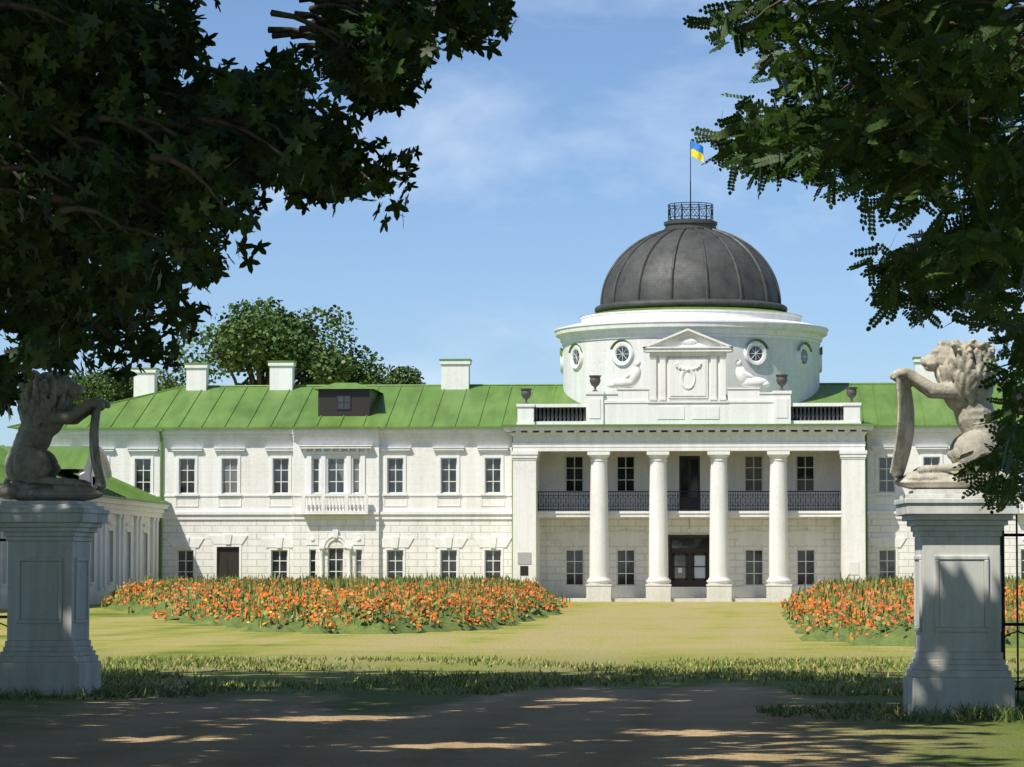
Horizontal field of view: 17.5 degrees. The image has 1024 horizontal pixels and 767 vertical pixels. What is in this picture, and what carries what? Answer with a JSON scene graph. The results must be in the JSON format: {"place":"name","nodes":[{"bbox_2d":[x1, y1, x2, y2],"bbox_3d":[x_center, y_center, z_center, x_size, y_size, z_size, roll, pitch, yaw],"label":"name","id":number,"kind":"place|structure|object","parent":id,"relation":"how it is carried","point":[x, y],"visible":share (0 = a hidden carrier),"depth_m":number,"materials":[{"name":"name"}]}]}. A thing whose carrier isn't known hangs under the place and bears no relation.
{"place":"outdoors","nodes":[
{"label":"outdoors","id":0,"kind":"place"},
{"bbox_2d":[91,472,95,487],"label":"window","id":1,"kind":"structure","parent":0,"point":[94,482],"depth_m":160.31,"materials":[{"name":"grey glass"}]},
{"bbox_2d":[70,367,174,408],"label":"tree","id":2,"kind":"object","parent":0,"point":[99,385],"depth_m":262.83,"materials":[{"name":"green plant"}]},
{"bbox_2d":[0,0,521,421],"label":"maple","id":3,"kind":"object","parent":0,"point":[135,55],"depth_m":18.45,"materials":[{"name":"green plant"}]},
{"bbox_2d":[50,440,511,580],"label":"wing walls","id":4,"kind":"structure","parent":0,"point":[421,553],"depth_m":175.32,"materials":[{"name":"white paint"}]},
{"bbox_2d":[51,360,515,579],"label":"wing trim","id":5,"kind":"structure","parent":4,"relation":"attached to","point":[455,374],"depth_m":175.49,"materials":[{"name":"white paint"}]},
{"bbox_2d":[7,359,575,580],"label":"wing roof","id":6,"kind":"structure","parent":4,"relation":"on","point":[417,406],"depth_m":178.55,"materials":[{"name":"green metal"}]},
{"bbox_2d":[563,337,819,431],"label":"drum wall","id":7,"kind":"structure","parent":6,"relation":"on","point":[800,384],"depth_m":177.06,"materials":[{"name":"white paint"}]},
{"bbox_2d":[573,346,806,364],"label":"round windows","id":8,"kind":"structure","parent":7,"relation":"in","point":[754,358],"depth_m":176.25,"materials":[{"name":"grey glass"}]},
{"bbox_2d":[574,141,806,364],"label":"dome ironwork","id":9,"kind":"object","parent":7,"relation":"on","point":[674,206],"visible":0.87,"depth_m":181.74,"materials":[{"name":"black metal"}]},
{"bbox_2d":[691,141,702,161],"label":"flag","id":10,"kind":"object","parent":9,"relation":"attached to","point":[696,151],"visible":0.99,"depth_m":182.65,"materials":[{"name":"multicoloured fabric"}]},
{"bbox_2d":[595,219,787,312],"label":"dome","id":11,"kind":"structure","parent":7,"relation":"on","point":[691,263],"depth_m":178.75,"materials":[{"name":"grey metal"}]},
{"bbox_2d":[554,309,828,373],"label":"drum cornice","id":12,"kind":"structure","parent":7,"relation":"attached to","point":[706,322],"depth_m":176.39,"materials":[{"name":"white paint"}]},
{"bbox_2d":[560,307,822,355],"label":"drum trim","id":13,"kind":"structure","parent":7,"relation":"attached to","point":[759,340],"depth_m":177.25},
{"bbox_2d":[136,389,499,580],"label":"windows","id":14,"kind":"structure","parent":4,"relation":"in","point":[332,488],"depth_m":175.81,"materials":[{"name":"grey glass"}]},
{"bbox_2d":[135,458,500,579],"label":"wing frames","id":15,"kind":"structure","parent":4,"relation":"in","point":[336,481],"depth_m":175.49,"materials":[{"name":"white wood"}]},
{"bbox_2d":[341,359,425,384],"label":"tree","id":16,"kind":"object","parent":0,"point":[395,377],"visible":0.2,"depth_m":239.34,"materials":[{"name":"green plant"}]},
{"bbox_2d":[0,602,1023,766],"bbox_3d":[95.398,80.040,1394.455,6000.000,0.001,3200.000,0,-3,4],"label":"ground","id":17,"kind":"structure","parent":0,"point":[692,722],"depth_m":38.15,"materials":[{"name":"green plant"}]},
{"bbox_2d":[0,539,6,626],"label":"railing","id":18,"kind":"object","parent":17,"relation":"on","point":[3,616],"visible":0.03,"depth_m":43.32,"materials":[{"name":"black metal"}]},
{"bbox_2d":[0,501,109,695],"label":"pedestal","id":19,"kind":"object","parent":17,"relation":"on","point":[47,647],"visible":0.98,"depth_m":42.80,"materials":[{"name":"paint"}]},
{"bbox_2d":[0,370,110,500],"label":"lion","id":20,"kind":"object","parent":19,"relation":"on","point":[46,413],"visible":0.94,"depth_m":43.11},
{"bbox_2d":[0,458,158,594],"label":"wing walls","id":21,"kind":"structure","parent":17,"relation":"on","point":[86,474],"depth_m":163.06,"materials":[{"name":"white paint"}]},
{"bbox_2d":[1,532,90,583],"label":"wing frames","id":22,"kind":"structure","parent":21,"relation":"in","point":[1,560],"depth_m":139.49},
{"bbox_2d":[0,447,169,608],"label":"wing trim","id":23,"kind":"structure","parent":21,"relation":"attached to","point":[121,509],"depth_m":164.14,"materials":[{"name":"white paint"}]},
{"bbox_2d":[0,445,170,504],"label":"wing roof","id":24,"kind":"structure","parent":21,"relation":"on","point":[72,460],"depth_m":159.56,"materials":[{"name":"green metal"}]},
{"bbox_2d":[132,296,383,394],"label":"tree","id":25,"kind":"object","parent":17,"relation":"on","point":[279,335],"depth_m":235.77,"materials":[{"name":"green plant"}]},
{"bbox_2d":[101,572,572,633],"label":"flower bed","id":26,"kind":"object","parent":17,"relation":"on","point":[326,598],"depth_m":97.45,"materials":[{"name":"orange plant"}]},
{"bbox_2d":[0,681,1023,722],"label":"verge grass tufts","id":27,"kind":"object","parent":17,"relation":"on","point":[999,715],"visible":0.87,"depth_m":37.23,"materials":[{"name":"green plant"}]},
{"bbox_2d":[95,653,1023,695],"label":"lawn tufts","id":28,"kind":"object","parent":17,"relation":"on","point":[868,687],"visible":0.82,"depth_m":50.16,"materials":[{"name":"green plant"}]},
{"bbox_2d":[503,328,873,601],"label":"portico trim","id":29,"kind":"structure","parent":17,"relation":"on","point":[747,405],"depth_m":172.57,"materials":[{"name":"white paint"}]},
{"bbox_2d":[779,572,1023,647],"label":"flower bed","id":30,"kind":"object","parent":17,"relation":"on","point":[877,601],"depth_m":77.35,"materials":[{"name":"orange plant"}]},
{"bbox_2d":[805,357,1023,579],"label":"wing roof","id":31,"kind":"structure","parent":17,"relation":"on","point":[879,405],"depth_m":176.13,"materials":[{"name":"green metal"}]},
{"bbox_2d":[894,489,1020,715],"bbox_3d":[4.987,2.447,37.263,1.280,2.500,1.280,0,-3,1],"label":"pedestal","id":32,"kind":"object","parent":17,"relation":"on","point":[957,657],"visible":0.94,"depth_m":36.81,"materials":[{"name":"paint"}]},
{"bbox_2d":[890,339,1012,489],"bbox_3d":[4.935,0.364,37.389,1.428,1.714,0.793,0,-3,1],"label":"lion","id":33,"kind":"object","parent":32,"relation":"on","point":[957,367],"visible":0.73,"depth_m":37.17},
{"bbox_2d":[1000,515,1023,708],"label":"iron gate","id":34,"kind":"structure","parent":17,"relation":"on","point":[1017,623],"depth_m":37.25,"materials":[{"name":"black metal"}]},
{"bbox_2d":[0,0,1023,445],"label":"sky","id":35,"kind":"structure","parent":0,"point":[544,160],"materials":[{"name":"blue"}]},
{"bbox_2d":[513,333,865,586],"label":"portico walls","id":36,"kind":"structure","parent":0,"point":[840,546],"depth_m":175.49,"materials":[{"name":"white paint"}]},
{"bbox_2d":[518,374,858,575],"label":"portico fittings","id":37,"kind":"object","parent":36,"relation":"attached to","point":[820,413],"visible":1,"depth_m":173.28,"materials":[{"name":"black metal"}]},
{"bbox_2d":[502,384,875,426],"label":"portico roof","id":38,"kind":"structure","parent":36,"relation":"on","point":[545,394],"depth_m":178.62,"materials":[{"name":"green metal"}]},
{"bbox_2d":[668,456,709,586],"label":"doors","id":39,"kind":"structure","parent":36,"relation":"in","point":[689,579],"depth_m":175.86,"materials":[{"name":"black wood"}]},
{"bbox_2d":[565,456,814,585],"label":"portico frames","id":40,"kind":"structure","parent":36,"relation":"in","point":[753,479],"depth_m":175.93,"materials":[{"name":"wood"}]},
{"bbox_2d":[567,457,813,583],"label":"portico glass","id":41,"kind":"object","parent":40,"relation":"in","point":[751,555],"visible":0.83,"depth_m":175.97,"materials":[{"name":"black glass"}]},
{"bbox_2d":[587,338,791,583],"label":"portico columns","id":42,"kind":"structure","parent":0,"point":[718,548],"depth_m":172.33,"materials":[{"name":"white stone"}]},
{"bbox_2d":[682,0,1023,513],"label":"acacia","id":43,"kind":"object","parent":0,"point":[980,256],"depth_m":18.71,"materials":[{"name":"green plant"}]},
{"bbox_2d":[867,439,1023,580],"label":"wing walls","id":44,"kind":"structure","parent":0,"point":[891,528],"depth_m":173.41,"materials":[{"name":"white paint"}]},
{"bbox_2d":[863,358,1023,578],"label":"wing trim","id":45,"kind":"structure","parent":44,"relation":"attached to","point":[887,543],"depth_m":173.36,"materials":[{"name":"white paint"}]},
{"bbox_2d":[878,457,1023,578],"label":"wing frames","id":46,"kind":"structure","parent":44,"relation":"in","point":[886,480],"depth_m":173.54,"materials":[{"name":"white wood"}]},
{"bbox_2d":[879,387,1023,579],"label":"windows","id":47,"kind":"structure","parent":46,"relation":"in","point":[890,488],"depth_m":173.63,"materials":[{"name":"grey glass"}]}
]}

